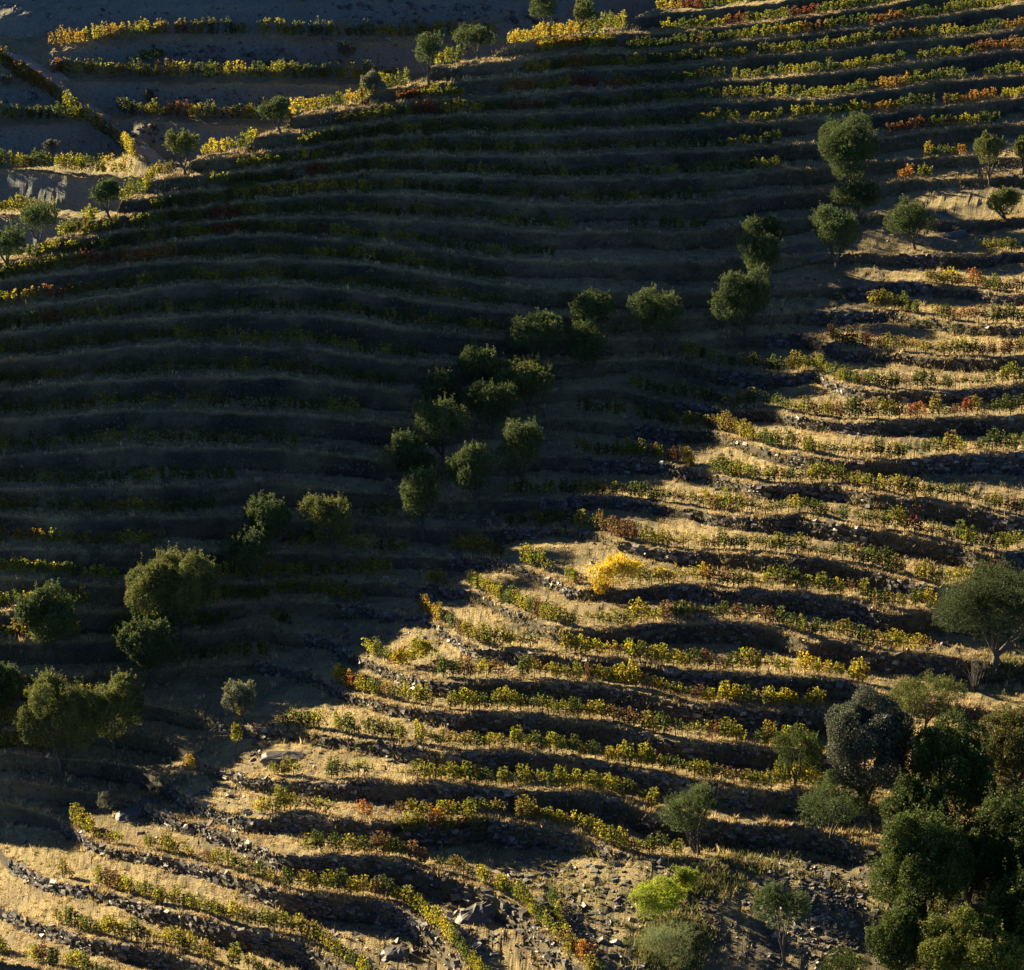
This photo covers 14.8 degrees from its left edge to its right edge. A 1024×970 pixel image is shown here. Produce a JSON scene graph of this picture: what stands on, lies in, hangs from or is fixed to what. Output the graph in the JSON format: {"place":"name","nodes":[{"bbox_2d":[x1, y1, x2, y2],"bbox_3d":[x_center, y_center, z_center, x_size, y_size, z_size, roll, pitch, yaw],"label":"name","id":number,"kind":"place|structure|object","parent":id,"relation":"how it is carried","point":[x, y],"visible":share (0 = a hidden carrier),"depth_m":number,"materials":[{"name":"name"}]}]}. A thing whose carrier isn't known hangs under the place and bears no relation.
{"place":"outdoors","nodes":[
{"label":"outdoors","id":0,"kind":"place"},
{"bbox_2d":[0,47,175,178],"bbox_3d":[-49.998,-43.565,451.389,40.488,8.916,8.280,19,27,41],"label":"dirt track","id":1,"kind":"structure","parent":0,"point":[145,149],"depth_m":453.76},
{"bbox_2d":[0,0,671,261],"bbox_3d":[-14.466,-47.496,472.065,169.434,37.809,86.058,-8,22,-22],"label":"hillside","id":2,"kind":"structure","parent":0,"point":[68,190],"depth_m":460.73,"materials":[{"name":"soil"}]},
{"bbox_2d":[0,147,133,172],"bbox_3d":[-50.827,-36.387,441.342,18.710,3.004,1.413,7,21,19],"label":"vine row","id":3,"kind":"object","parent":2,"relation":"on","point":[34,158],"visible":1,"depth_m":440.93,"materials":[{"name":"yellow plant"}]},
{"bbox_2d":[0,48,136,158],"bbox_3d":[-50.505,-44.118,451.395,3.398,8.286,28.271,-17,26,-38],"label":"vine row","id":4,"kind":"object","parent":2,"relation":"on","point":[127,142],"visible":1,"depth_m":451.88,"materials":[{"name":"green plant"}]},
{"bbox_2d":[115,97,295,119],"bbox_3d":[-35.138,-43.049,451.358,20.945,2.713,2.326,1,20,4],"label":"vine row","id":5,"kind":"object","parent":2,"relation":"on","point":[132,111],"visible":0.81,"depth_m":451.17,"materials":[{"name":"green plant"}]},
{"bbox_2d":[49,56,401,79],"bbox_3d":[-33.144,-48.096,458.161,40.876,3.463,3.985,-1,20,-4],"label":"vine row","id":6,"kind":"object","parent":2,"relation":"on","point":[294,69],"visible":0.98,"depth_m":457.78,"materials":[{"name":"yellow plant"}]},
{"bbox_2d":[47,15,498,43],"bbox_3d":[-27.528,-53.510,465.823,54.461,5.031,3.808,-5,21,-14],"label":"vine row","id":7,"kind":"object","parent":2,"relation":"on","point":[155,29],"visible":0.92,"depth_m":464.86,"materials":[{"name":"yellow plant"}]},
{"bbox_2d":[0,0,651,173],"bbox_3d":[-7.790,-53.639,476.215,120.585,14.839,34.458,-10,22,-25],"label":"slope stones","id":8,"kind":"object","parent":2,"relation":"on","point":[514,20],"visible":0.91,"depth_m":463.48,"materials":[{"name":"stone"}]},
{"bbox_2d":[0,0,1023,969],"bbox_3d":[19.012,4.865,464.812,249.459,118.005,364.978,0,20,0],"label":"terraced hillside","id":9,"kind":"structure","parent":0,"point":[268,456],"depth_m":390.02,"materials":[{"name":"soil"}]},
{"bbox_2d":[14,577,83,661],"bbox_3d":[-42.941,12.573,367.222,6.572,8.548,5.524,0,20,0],"label":"olive tree","id":10,"kind":"object","parent":9,"relation":"on","point":[39,610],"visible":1,"depth_m":365.81,"materials":[{"name":"green plant"}]},
{"bbox_2d":[12,664,97,773],"bbox_3d":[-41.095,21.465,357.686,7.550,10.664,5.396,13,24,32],"label":"olive tree","id":11,"kind":"object","parent":9,"relation":"on","point":[65,706],"visible":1,"depth_m":356.34,"materials":[{"name":"green plant"}]},
{"bbox_2d":[0,904,209,969],"bbox_3d":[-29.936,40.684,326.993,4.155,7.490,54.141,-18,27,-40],"label":"stone wall","id":12,"kind":"structure","parent":9,"relation":"on","point":[33,927],"depth_m":329.62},
{"bbox_2d":[82,667,144,756],"bbox_3d":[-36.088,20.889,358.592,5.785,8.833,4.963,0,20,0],"label":"olive tree","id":13,"kind":"object","parent":9,"relation":"on","point":[110,699],"visible":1,"depth_m":357.24,"materials":[{"name":"green plant"}]},
{"bbox_2d":[111,611,184,686],"bbox_3d":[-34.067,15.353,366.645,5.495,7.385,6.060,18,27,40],"label":"olive tree","id":14,"kind":"object","parent":9,"relation":"on","point":[138,641],"visible":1,"depth_m":365.37,"materials":[{"name":"green plant"}]},
{"bbox_2d":[50,905,273,969],"bbox_3d":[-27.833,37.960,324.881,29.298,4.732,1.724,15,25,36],"label":"vine row","id":15,"kind":"object","parent":9,"relation":"on","point":[99,925],"visible":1,"depth_m":326.66,"materials":[{"name":"green plant"}]},
{"bbox_2d":[123,541,223,646],"bbox_3d":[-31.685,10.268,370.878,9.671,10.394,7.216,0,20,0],"label":"olive tree","id":16,"kind":"object","parent":9,"relation":"on","point":[177,576],"visible":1,"depth_m":368.80,"materials":[{"name":"green plant"}]},
{"bbox_2d":[6,858,345,969],"bbox_3d":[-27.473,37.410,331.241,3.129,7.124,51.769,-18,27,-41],"label":"stone wall","id":17,"kind":"structure","parent":9,"relation":"on","point":[21,870],"depth_m":330.65,"materials":[{"name":"stone"}]},
{"bbox_2d":[57,857,372,969],"bbox_3d":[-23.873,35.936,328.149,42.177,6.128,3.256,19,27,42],"label":"vine row","id":18,"kind":"object","parent":9,"relation":"on","point":[316,931],"visible":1,"depth_m":325.80,"materials":[{"name":"green plant"}]},
{"bbox_2d":[215,525,274,588],"bbox_3d":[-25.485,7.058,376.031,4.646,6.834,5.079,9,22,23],"label":"olive tree","id":19,"kind":"object","parent":9,"relation":"on","point":[243,545],"visible":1,"depth_m":374.88,"materials":[{"name":"green plant"}]},
{"bbox_2d":[60,823,462,969],"bbox_3d":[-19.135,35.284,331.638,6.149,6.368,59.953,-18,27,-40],"label":"stone wall","id":20,"kind":"structure","parent":9,"relation":"on","point":[177,866],"depth_m":329.90,"materials":[{"name":"stone"}]},
{"bbox_2d":[241,489,292,558],"bbox_3d":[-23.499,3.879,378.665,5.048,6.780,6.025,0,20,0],"label":"olive tree","id":21,"kind":"object","parent":9,"relation":"on","point":[267,513],"visible":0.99,"depth_m":377.44,"materials":[{"name":"green plant"}]},
{"bbox_2d":[69,802,491,969],"bbox_3d":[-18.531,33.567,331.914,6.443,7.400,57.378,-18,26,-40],"label":"vine row","id":22,"kind":"object","parent":9,"relation":"on","point":[451,933],"visible":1,"depth_m":327.49,"materials":[{"name":"green plant"}]},
{"bbox_2d":[297,489,354,562],"bbox_3d":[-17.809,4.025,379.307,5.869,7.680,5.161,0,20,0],"label":"olive tree","id":23,"kind":"object","parent":9,"relation":"on","point":[328,512],"visible":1,"depth_m":377.96,"materials":[{"name":"green plant"}]},
{"bbox_2d":[0,708,660,807],"bbox_3d":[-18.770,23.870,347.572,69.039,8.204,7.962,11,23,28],"label":"vine row","id":24,"kind":"object","parent":9,"relation":"on","point":[558,778],"visible":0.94,"depth_m":337.06,"materials":[{"name":"green plant"}]},
{"bbox_2d":[0,730,683,854],"bbox_3d":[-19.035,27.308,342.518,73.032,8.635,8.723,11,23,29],"label":"vine row","id":25,"kind":"object","parent":9,"relation":"on","point":[600,831],"visible":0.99,"depth_m":334.06,"materials":[{"name":"green plant"}]},
{"bbox_2d":[123,799,572,969],"bbox_3d":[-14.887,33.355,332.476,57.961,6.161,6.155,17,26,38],"label":"stone wall","id":26,"kind":"structure","parent":9,"relation":"on","point":[264,854],"depth_m":330.75,"materials":[{"name":"stone"}]},
{"bbox_2d":[61,198,707,234],"bbox_3d":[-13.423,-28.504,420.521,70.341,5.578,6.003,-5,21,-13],"label":"vine row","id":27,"kind":"object","parent":9,"relation":"on","point":[293,207],"visible":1,"depth_m":421.31,"materials":[{"name":"green plant"}]},
{"bbox_2d":[379,426,437,476],"bbox_3d":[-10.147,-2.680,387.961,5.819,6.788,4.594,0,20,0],"label":"olive tree","id":28,"kind":"object","parent":9,"relation":"on","point":[399,447],"visible":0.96,"depth_m":386.80,"materials":[{"name":"green plant"}]},
{"bbox_2d":[0,607,825,707],"bbox_3d":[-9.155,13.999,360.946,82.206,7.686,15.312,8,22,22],"label":"vine row","id":29,"kind":"object","parent":9,"relation":"on","point":[374,646],"visible":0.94,"depth_m":348.60,"materials":[{"name":"green plant"}]},
{"bbox_2d":[11,683,824,787],"bbox_3d":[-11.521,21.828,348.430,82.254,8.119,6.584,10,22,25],"label":"vine row","id":30,"kind":"object","parent":9,"relation":"on","point":[339,722],"visible":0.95,"depth_m":340.45,"materials":[{"name":"green plant"}]},
{"bbox_2d":[398,465,440,539],"bbox_3d":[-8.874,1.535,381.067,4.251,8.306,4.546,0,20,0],"label":"olive tree","id":31,"kind":"object","parent":9,"relation":"on","point":[419,489],"visible":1,"depth_m":379.92,"materials":[{"name":"green plant"}]},
{"bbox_2d":[0,576,869,681],"bbox_3d":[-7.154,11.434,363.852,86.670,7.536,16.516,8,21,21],"label":"vine row","id":32,"kind":"object","parent":9,"relation":"on","point":[459,625],"visible":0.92,"depth_m":350.78,"materials":[{"name":"green plant"}]},
{"bbox_2d":[411,391,472,465],"bbox_3d":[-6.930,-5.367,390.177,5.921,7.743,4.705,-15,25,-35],"label":"olive tree","id":33,"kind":"object","parent":9,"relation":"on","point":[441,416],"visible":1,"depth_m":389.12,"materials":[{"name":"green plant"}]},
{"bbox_2d":[300,829,601,963],"bbox_3d":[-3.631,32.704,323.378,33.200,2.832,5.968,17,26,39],"label":"vine row","id":34,"kind":"object","parent":9,"relation":"on","point":[533,908],"visible":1,"depth_m":327.26,"materials":[{"name":"green plant"}]},
{"bbox_2d":[166,781,764,867],"bbox_3d":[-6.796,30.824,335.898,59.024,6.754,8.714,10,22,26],"label":"stone wall","id":35,"kind":"structure","parent":9,"relation":"on","point":[446,839],"depth_m":333.96,"materials":[{"name":"stone"}]},
{"bbox_2d":[0,556,937,651],"bbox_3d":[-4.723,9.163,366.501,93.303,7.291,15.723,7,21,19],"label":"vine row","id":36,"kind":"object","parent":9,"relation":"on","point":[491,586],"visible":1,"depth_m":355.70,"materials":[{"name":"green plant"}]},
{"bbox_2d":[0,524,937,606],"bbox_3d":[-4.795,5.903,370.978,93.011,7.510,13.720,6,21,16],"label":"vine row","id":37,"kind":"object","parent":9,"relation":"on","point":[533,556],"visible":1,"depth_m":363.06,"materials":[{"name":"green plant"}]},
{"bbox_2d":[441,439,496,509],"bbox_3d":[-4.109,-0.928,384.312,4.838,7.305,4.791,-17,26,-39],"label":"olive tree","id":38,"kind":"object","parent":9,"relation":"on","point":[469,461],"visible":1,"depth_m":383.45,"materials":[{"name":"green plant"}]},
{"bbox_2d":[462,377,521,438],"bbox_3d":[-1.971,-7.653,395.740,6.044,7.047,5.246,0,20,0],"label":"olive tree","id":39,"kind":"object","parent":9,"relation":"on","point":[485,393],"visible":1,"depth_m":394.77,"materials":[{"name":"green plant"}]},
{"bbox_2d":[179,638,808,746],"bbox_3d":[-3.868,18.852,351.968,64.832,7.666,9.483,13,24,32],"label":"vine row","id":40,"kind":"object","parent":9,"relation":"on","point":[361,684],"visible":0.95,"depth_m":345.56,"materials":[{"name":"green plant"}]},
{"bbox_2d":[0,493,1006,583],"bbox_3d":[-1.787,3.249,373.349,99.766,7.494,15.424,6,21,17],"label":"vine row","id":41,"kind":"object","parent":9,"relation":"on","point":[615,528],"visible":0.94,"depth_m":369.39,"materials":[{"name":"green plant"}]},
{"bbox_2d":[0,83,1022,969],"bbox_3d":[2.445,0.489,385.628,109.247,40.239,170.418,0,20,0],"label":"loose stones","id":42,"kind":"object","parent":9,"relation":"on","point":[798,929],"visible":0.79,"depth_m":323.70,"materials":[{"name":"stone"}]},
{"bbox_2d":[0,0,1023,926],"bbox_3d":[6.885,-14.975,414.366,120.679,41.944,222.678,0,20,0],"label":"bank scrub","id":43,"kind":"object","parent":9,"relation":"on","point":[614,742],"visible":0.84,"depth_m":395.64,"materials":[{"name":"green plant"}]},
{"bbox_2d":[0,462,1023,551],"bbox_3d":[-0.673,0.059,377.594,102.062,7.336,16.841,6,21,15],"label":"vine row","id":44,"kind":"object","parent":9,"relation":"on","point":[900,517],"visible":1,"depth_m":375.82,"materials":[{"name":"green plant"}]},
{"bbox_2d":[0,425,1023,514],"bbox_3d":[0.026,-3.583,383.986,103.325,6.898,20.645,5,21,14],"label":"vine row","id":45,"kind":"object","parent":9,"relation":"on","point":[736,467],"visible":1,"depth_m":385.77,"materials":[{"name":"green plant"}]},
{"bbox_2d":[0,354,1023,419],"bbox_3d":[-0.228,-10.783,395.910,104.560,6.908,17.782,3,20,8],"label":"vine row","id":46,"kind":"object","parent":9,"relation":"on","point":[853,408],"visible":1,"depth_m":395.26,"materials":[{"name":"green plant"}]},
{"bbox_2d":[0,389,1023,458],"bbox_3d":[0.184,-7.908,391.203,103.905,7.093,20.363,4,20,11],"label":"vine row","id":47,"kind":"object","parent":9,"relation":"on","point":[745,430],"visible":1,"depth_m":391.60,"materials":[{"name":"green plant"}]},
{"bbox_2d":[0,324,1023,389],"bbox_3d":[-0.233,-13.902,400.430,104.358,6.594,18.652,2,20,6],"label":"vine row","id":48,"kind":"object","parent":9,"relation":"on","point":[843,374],"visible":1,"depth_m":400.97,"materials":[{"name":"green plant"}]},
{"bbox_2d":[0,294,1023,355],"bbox_3d":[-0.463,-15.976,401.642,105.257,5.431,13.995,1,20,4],"label":"vine row","id":49,"kind":"object","parent":9,"relation":"on","point":[884,341],"visible":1,"depth_m":403.46,"materials":[{"name":"green plant"}]},
{"bbox_2d":[0,264,1023,323],"bbox_3d":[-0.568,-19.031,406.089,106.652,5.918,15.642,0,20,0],"label":"vine row","id":50,"kind":"object","parent":9,"relation":"on","point":[998,315],"visible":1,"depth_m":410.22,"materials":[{"name":"green plant"}]},
{"bbox_2d":[0,238,1023,291],"bbox_3d":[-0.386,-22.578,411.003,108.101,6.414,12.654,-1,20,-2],"label":"vine row","id":51,"kind":"object","parent":9,"relation":"on","point":[951,275],"visible":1,"depth_m":413.38,"materials":[{"name":"green plant"}]},
{"bbox_2d":[11,218,1020,256],"bbox_3d":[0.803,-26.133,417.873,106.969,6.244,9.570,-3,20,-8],"label":"vine row","id":52,"kind":"object","parent":9,"relation":"on","point":[321,228],"visible":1,"depth_m":417.07,"materials":[{"name":"green plant"}]},
{"bbox_2d":[495,416,543,486],"bbox_3d":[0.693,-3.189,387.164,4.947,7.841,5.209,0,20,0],"label":"olive tree","id":53,"kind":"object","parent":9,"relation":"on","point":[527,438],"visible":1,"depth_m":385.82,"materials":[{"name":"green plant"}]},
{"bbox_2d":[485,352,556,413],"bbox_3d":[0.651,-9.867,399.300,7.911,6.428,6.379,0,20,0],"label":"olive tree","id":54,"kind":"object","parent":9,"relation":"on","point":[529,374],"visible":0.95,"depth_m":397.70,"materials":[{"name":"green plant"}]},
{"bbox_2d":[502,307,566,365],"bbox_3d":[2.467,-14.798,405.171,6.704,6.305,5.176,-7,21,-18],"label":"olive tree","id":55,"kind":"object","parent":9,"relation":"on","point":[520,329],"visible":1,"depth_m":404.15,"materials":[{"name":"green plant"}]},
{"bbox_2d":[149,162,932,208],"bbox_3d":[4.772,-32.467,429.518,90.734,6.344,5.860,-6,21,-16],"label":"vine row","id":56,"kind":"object","parent":9,"relation":"on","point":[411,183],"visible":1,"depth_m":426.05,"materials":[{"name":"green plant"}]},
{"bbox_2d":[203,763,882,867],"bbox_3d":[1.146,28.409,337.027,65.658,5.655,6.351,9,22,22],"label":"stone wall","id":57,"kind":"structure","parent":9,"relation":"on","point":[226,776],"depth_m":335.97,"materials":[{"name":"stone"}]},
{"bbox_2d":[208,720,884,825],"bbox_3d":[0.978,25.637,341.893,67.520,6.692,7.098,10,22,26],"label":"stone wall","id":58,"kind":"structure","parent":9,"relation":"on","point":[509,755],"depth_m":339.67,"materials":[{"name":"stone"}]},
{"bbox_2d":[254,660,898,784],"bbox_3d":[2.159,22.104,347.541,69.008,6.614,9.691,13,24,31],"label":"stone wall","id":59,"kind":"structure","parent":9,"relation":"on","point":[453,717],"depth_m":345.87,"materials":[{"name":"stone"}]},
{"bbox_2d":[565,313,608,378],"bbox_3d":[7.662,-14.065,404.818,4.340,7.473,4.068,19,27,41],"label":"olive tree","id":60,"kind":"object","parent":9,"relation":"on","point":[580,346],"visible":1,"depth_m":403.86,"materials":[{"name":"green plant"}]},
{"bbox_2d":[210,140,968,184],"bbox_3d":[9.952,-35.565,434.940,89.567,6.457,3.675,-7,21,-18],"label":"vine row","id":61,"kind":"object","parent":9,"relation":"on","point":[960,148],"visible":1,"depth_m":431.05,"materials":[{"name":"green plant"}]},
{"bbox_2d":[302,633,924,743],"bbox_3d":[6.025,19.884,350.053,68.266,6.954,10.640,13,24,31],"label":"stone wall","id":62,"kind":"structure","parent":9,"relation":"on","point":[806,714],"depth_m":346.80,"materials":[{"name":"stone"}]},
{"bbox_2d":[236,111,1000,167],"bbox_3d":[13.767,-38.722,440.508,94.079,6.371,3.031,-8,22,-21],"label":"vine row","id":63,"kind":"object","parent":9,"relation":"on","point":[411,145],"visible":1,"depth_m":437.81,"materials":[{"name":"green plant"}]},
{"bbox_2d":[626,283,688,356],"bbox_3d":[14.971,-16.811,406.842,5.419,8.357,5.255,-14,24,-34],"label":"olive tree","id":64,"kind":"object","parent":9,"relation":"on","point":[666,305],"visible":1,"depth_m":406.01,"materials":[{"name":"green plant"}]},
{"bbox_2d":[627,872,688,919],"bbox_3d":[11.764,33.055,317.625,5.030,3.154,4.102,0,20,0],"label":"bush","id":65,"kind":"object","parent":9,"relation":"on","point":[649,897],"visible":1,"depth_m":317.19,"materials":[{"name":"green plant"}]},
{"bbox_2d":[295,85,1023,144],"bbox_3d":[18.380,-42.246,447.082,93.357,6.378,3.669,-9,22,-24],"label":"vine row","id":66,"kind":"object","parent":9,"relation":"on","point":[574,122],"visible":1,"depth_m":447.09,"materials":[{"name":"green plant"}]},
{"bbox_2d":[340,604,991,721],"bbox_3d":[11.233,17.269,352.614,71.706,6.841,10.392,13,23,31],"label":"stone wall","id":67,"kind":"structure","parent":9,"relation":"on","point":[689,681],"depth_m":347.55,"materials":[{"name":"stone"}]},
{"bbox_2d":[335,60,1023,123],"bbox_3d":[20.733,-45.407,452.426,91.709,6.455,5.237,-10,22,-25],"label":"vine row","id":68,"kind":"object","parent":9,"relation":"on","point":[607,102],"visible":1,"depth_m":454.28,"materials":[{"name":"green plant"}]},
{"bbox_2d":[652,778,720,854],"bbox_3d":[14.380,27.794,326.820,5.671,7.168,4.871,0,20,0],"label":"olive tree","id":69,"kind":"object","parent":9,"relation":"on","point":[677,805],"visible":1,"depth_m":325.76,"materials":[{"name":"green plant"}]},
{"bbox_2d":[396,35,1023,98],"bbox_3d":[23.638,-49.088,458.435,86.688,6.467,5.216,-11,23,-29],"label":"vine row","id":70,"kind":"object","parent":9,"relation":"on","point":[835,65],"visible":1,"depth_m":460.27,"materials":[{"name":"green plant"}]},
{"bbox_2d":[397,582,1023,685],"bbox_3d":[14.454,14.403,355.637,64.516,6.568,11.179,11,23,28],"label":"stone wall","id":71,"kind":"structure","parent":9,"relation":"on","point":[447,593],"depth_m":353.09,"materials":[{"name":"stone"}]},
{"bbox_2d":[448,554,1023,641],"bbox_3d":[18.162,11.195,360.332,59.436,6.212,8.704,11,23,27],"label":"stone wall","id":72,"kind":"structure","parent":9,"relation":"on","point":[676,594],"depth_m":358.00,"materials":[{"name":"stone"}]},
{"bbox_2d":[707,261,771,343],"bbox_3d":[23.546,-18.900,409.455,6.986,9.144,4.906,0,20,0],"label":"olive tree","id":73,"kind":"object","parent":9,"relation":"on","point":[734,290],"visible":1,"depth_m":407.93,"materials":[{"name":"green plant"}]},
{"bbox_2d":[466,646,1023,969],"bbox_3d":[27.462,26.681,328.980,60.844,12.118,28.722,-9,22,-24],"label":"green weeds","id":74,"kind":"object","parent":9,"relation":"on","point":[699,887],"visible":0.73,"depth_m":322.54,"materials":[{"name":"green plant"}]},
{"bbox_2d":[501,527,1013,604],"bbox_3d":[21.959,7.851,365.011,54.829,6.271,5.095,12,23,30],"label":"stone wall","id":75,"kind":"structure","parent":9,"relation":"on","point":[640,550],"depth_m":365.81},
{"bbox_2d":[736,227,782,278],"bbox_3d":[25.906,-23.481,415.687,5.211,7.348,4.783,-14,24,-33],"label":"olive tree","id":76,"kind":"object","parent":9,"relation":"on","point":[765,249],"visible":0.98,"depth_m":414.49,"materials":[{"name":"green plant"}]},
{"bbox_2d":[525,15,1023,70],"bbox_3d":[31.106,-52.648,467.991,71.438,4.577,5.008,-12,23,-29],"label":"vine row","id":77,"kind":"object","parent":9,"relation":"on","point":[617,61],"visible":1,"depth_m":468.33,"materials":[{"name":"green plant"}]},
{"bbox_2d":[660,0,894,29],"bbox_3d":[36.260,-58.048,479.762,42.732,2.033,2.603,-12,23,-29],"label":"vine row","id":78,"kind":"object","parent":9,"relation":"on","point":[850,3],"visible":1,"depth_m":476.07,"materials":[{"name":"green plant"}]},
{"bbox_2d":[538,496,1023,573],"bbox_3d":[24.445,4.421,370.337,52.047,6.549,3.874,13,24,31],"label":"stone wall","id":79,"kind":"structure","parent":9,"relation":"on","point":[566,502],"depth_m":369.12,"materials":[{"name":"stone"}]},
{"bbox_2d":[750,879,812,965],"bbox_3d":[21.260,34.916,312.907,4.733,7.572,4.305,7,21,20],"label":"olive tree","id":80,"kind":"object","parent":9,"relation":"on","point":[786,900],"visible":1,"depth_m":311.95,"materials":[{"name":"green plant"}]},
{"bbox_2d":[770,720,828,786],"bbox_3d":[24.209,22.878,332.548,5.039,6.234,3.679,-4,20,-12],"label":"tree","id":81,"kind":"object","parent":9,"relation":"on","point":[810,758],"visible":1,"depth_m":331.72,"materials":[{"name":"green plant"}]},
{"bbox_2d":[582,456,1023,536],"bbox_3d":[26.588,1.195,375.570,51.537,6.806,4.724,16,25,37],"label":"stone wall","id":82,"kind":"structure","parent":9,"relation":"on","point":[666,468],"depth_m":374.42,"materials":[{"name":"stone"}]},
{"bbox_2d":[625,0,1014,49],"bbox_3d":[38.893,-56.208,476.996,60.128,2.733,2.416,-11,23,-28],"label":"vine row","id":83,"kind":"object","parent":9,"relation":"on","point":[817,24],"visible":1,"depth_m":474.64,"materials":[{"name":"green plant"}]},
{"bbox_2d":[629,423,1023,477],"bbox_3d":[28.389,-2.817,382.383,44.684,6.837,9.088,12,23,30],"label":"stone wall","id":84,"kind":"structure","parent":9,"relation":"on","point":[949,459],"depth_m":373.82,"materials":[{"name":"stone"}]},
{"bbox_2d":[808,200,861,271],"bbox_3d":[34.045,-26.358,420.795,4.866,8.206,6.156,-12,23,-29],"label":"olive tree","id":85,"kind":"object","parent":9,"relation":"on","point":[826,220],"visible":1,"depth_m":419.40,"materials":[{"name":"green plant"}]},
{"bbox_2d":[793,768,880,855],"bbox_3d":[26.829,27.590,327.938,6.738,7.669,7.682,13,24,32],"label":"olive tree","id":86,"kind":"object","parent":9,"relation":"on","point":[833,793],"visible":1,"depth_m":327.03,"materials":[{"name":"green plant"}]},
{"bbox_2d":[673,400,1023,436],"bbox_3d":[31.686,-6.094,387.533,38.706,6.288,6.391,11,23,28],"label":"stone wall","id":87,"kind":"structure","parent":9,"relation":"on","point":[696,408],"depth_m":384.47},
{"bbox_2d":[812,110,885,200],"bbox_3d":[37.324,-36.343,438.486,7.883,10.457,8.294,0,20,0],"label":"olive tree","id":88,"kind":"object","parent":9,"relation":"on","point":[852,143],"visible":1,"depth_m":436.63,"materials":[{"name":"green plant"}]},
{"bbox_2d":[825,177,880,220],"bbox_3d":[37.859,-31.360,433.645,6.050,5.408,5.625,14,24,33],"label":"olive tree","id":89,"kind":"object","parent":9,"relation":"on","point":[867,192],"visible":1,"depth_m":432.28,"materials":[{"name":"green plant"}]},
{"bbox_2d":[824,684,915,823],"bbox_3d":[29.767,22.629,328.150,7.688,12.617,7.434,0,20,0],"label":"holm oak","id":90,"kind":"object","parent":9,"relation":"on","point":[859,733],"visible":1,"depth_m":326.07,"materials":[{"name":"green plant"}]},
{"bbox_2d":[717,368,1023,404],"bbox_3d":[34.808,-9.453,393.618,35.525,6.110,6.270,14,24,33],"label":"stone wall","id":91,"kind":"structure","parent":9,"relation":"on","point":[784,380],"depth_m":394.32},
{"bbox_2d":[763,330,1022,371],"bbox_3d":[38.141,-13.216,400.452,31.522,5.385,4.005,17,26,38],"label":"stone wall","id":92,"kind":"structure","parent":9,"relation":"on","point":[778,344],"depth_m":404.15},
{"bbox_2d":[864,889,940,969],"bbox_3d":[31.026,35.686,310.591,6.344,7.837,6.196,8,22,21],"label":"oak tree","id":93,"kind":"object","parent":9,"relation":"on","point":[893,932],"visible":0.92,"depth_m":308.99,"materials":[{"name":"green plant"}]},
{"bbox_2d":[882,195,936,249],"bbox_3d":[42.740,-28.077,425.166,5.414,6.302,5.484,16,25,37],"label":"olive tree","id":94,"kind":"object","parent":9,"relation":"on","point":[907,217],"visible":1,"depth_m":423.66,"materials":[{"name":"green plant"}]},
{"bbox_2d":[879,767,951,880],"bbox_3d":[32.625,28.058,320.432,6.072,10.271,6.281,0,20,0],"label":"oak tree","id":95,"kind":"object","parent":9,"relation":"on","point":[910,790],"visible":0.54,"depth_m":318.70,"materials":[{"name":"green plant"}]},
{"bbox_2d":[808,309,1023,338],"bbox_3d":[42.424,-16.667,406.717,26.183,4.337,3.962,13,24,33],"label":"stone wall","id":96,"kind":"structure","parent":9,"relation":"on","point":[847,318],"depth_m":411.22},
{"bbox_2d":[864,798,983,920],"bbox_3d":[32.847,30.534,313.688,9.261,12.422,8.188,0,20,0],"label":"oak tree","id":97,"kind":"object","parent":9,"relation":"on","point":[909,841],"visible":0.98,"depth_m":312.08,"materials":[{"name":"green plant"}]},
{"bbox_2d":[885,668,968,732],"bbox_3d":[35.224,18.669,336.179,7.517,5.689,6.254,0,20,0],"label":"tree","id":98,"kind":"object","parent":9,"relation":"on","point":[914,694],"visible":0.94,"depth_m":335.55,"materials":[{"name":"green plant"}]},
{"bbox_2d":[843,281,1023,306],"bbox_3d":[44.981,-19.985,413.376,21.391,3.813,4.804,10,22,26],"label":"stone wall","id":99,"kind":"structure","parent":9,"relation":"on","point":[983,297],"depth_m":415.73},
{"bbox_2d":[894,693,999,824],"bbox_3d":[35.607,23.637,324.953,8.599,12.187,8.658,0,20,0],"label":"oak tree","id":100,"kind":"object","parent":9,"relation":"on","point":[961,752],"visible":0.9,"depth_m":323.41,"materials":[{"name":"green plant"}]},
{"bbox_2d":[908,881,1023,969],"bbox_3d":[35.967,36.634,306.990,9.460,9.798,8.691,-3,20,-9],"label":"oak tree","id":101,"kind":"object","parent":9,"relation":"on","point":[967,931],"visible":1,"depth_m":305.72,"materials":[{"name":"green plant"}]},
{"bbox_2d":[927,553,1023,673],"bbox_3d":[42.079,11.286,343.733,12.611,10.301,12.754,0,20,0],"label":"olive tree","id":102,"kind":"object","parent":9,"relation":"on","point":[999,590],"visible":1,"depth_m":340.96,"materials":[{"name":"green plant"}]},
{"bbox_2d":[952,823,1005,905],"bbox_3d":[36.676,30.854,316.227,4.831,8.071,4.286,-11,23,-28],"label":"oak tree","id":103,"kind":"object","parent":9,"relation":"on","point":[983,841],"visible":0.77,"depth_m":314.64,"materials":[{"name":"green plant"}]},
{"bbox_2d":[961,777,1023,904],"bbox_3d":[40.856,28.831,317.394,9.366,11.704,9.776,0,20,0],"label":"oak tree","id":104,"kind":"object","parent":9,"relation":"on","point":[1002,819],"visible":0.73,"depth_m":314.97,"materials":[{"name":"green plant"}]},
{"bbox_2d":[976,689,1023,797],"bbox_3d":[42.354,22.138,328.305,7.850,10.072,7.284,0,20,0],"label":"oak tree","id":105,"kind":"object","parent":9,"relation":"on","point":[1006,733],"visible":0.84,"depth_m":327.17,"materials":[{"name":"green plant"}]},
{"bbox_2d":[989,855,1023,943],"bbox_3d":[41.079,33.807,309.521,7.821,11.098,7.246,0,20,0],"label":"oak tree","id":106,"kind":"object","parent":9,"relation":"on","point":[1011,900],"visible":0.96,"depth_m":307.56,"materials":[{"name":"green plant"}]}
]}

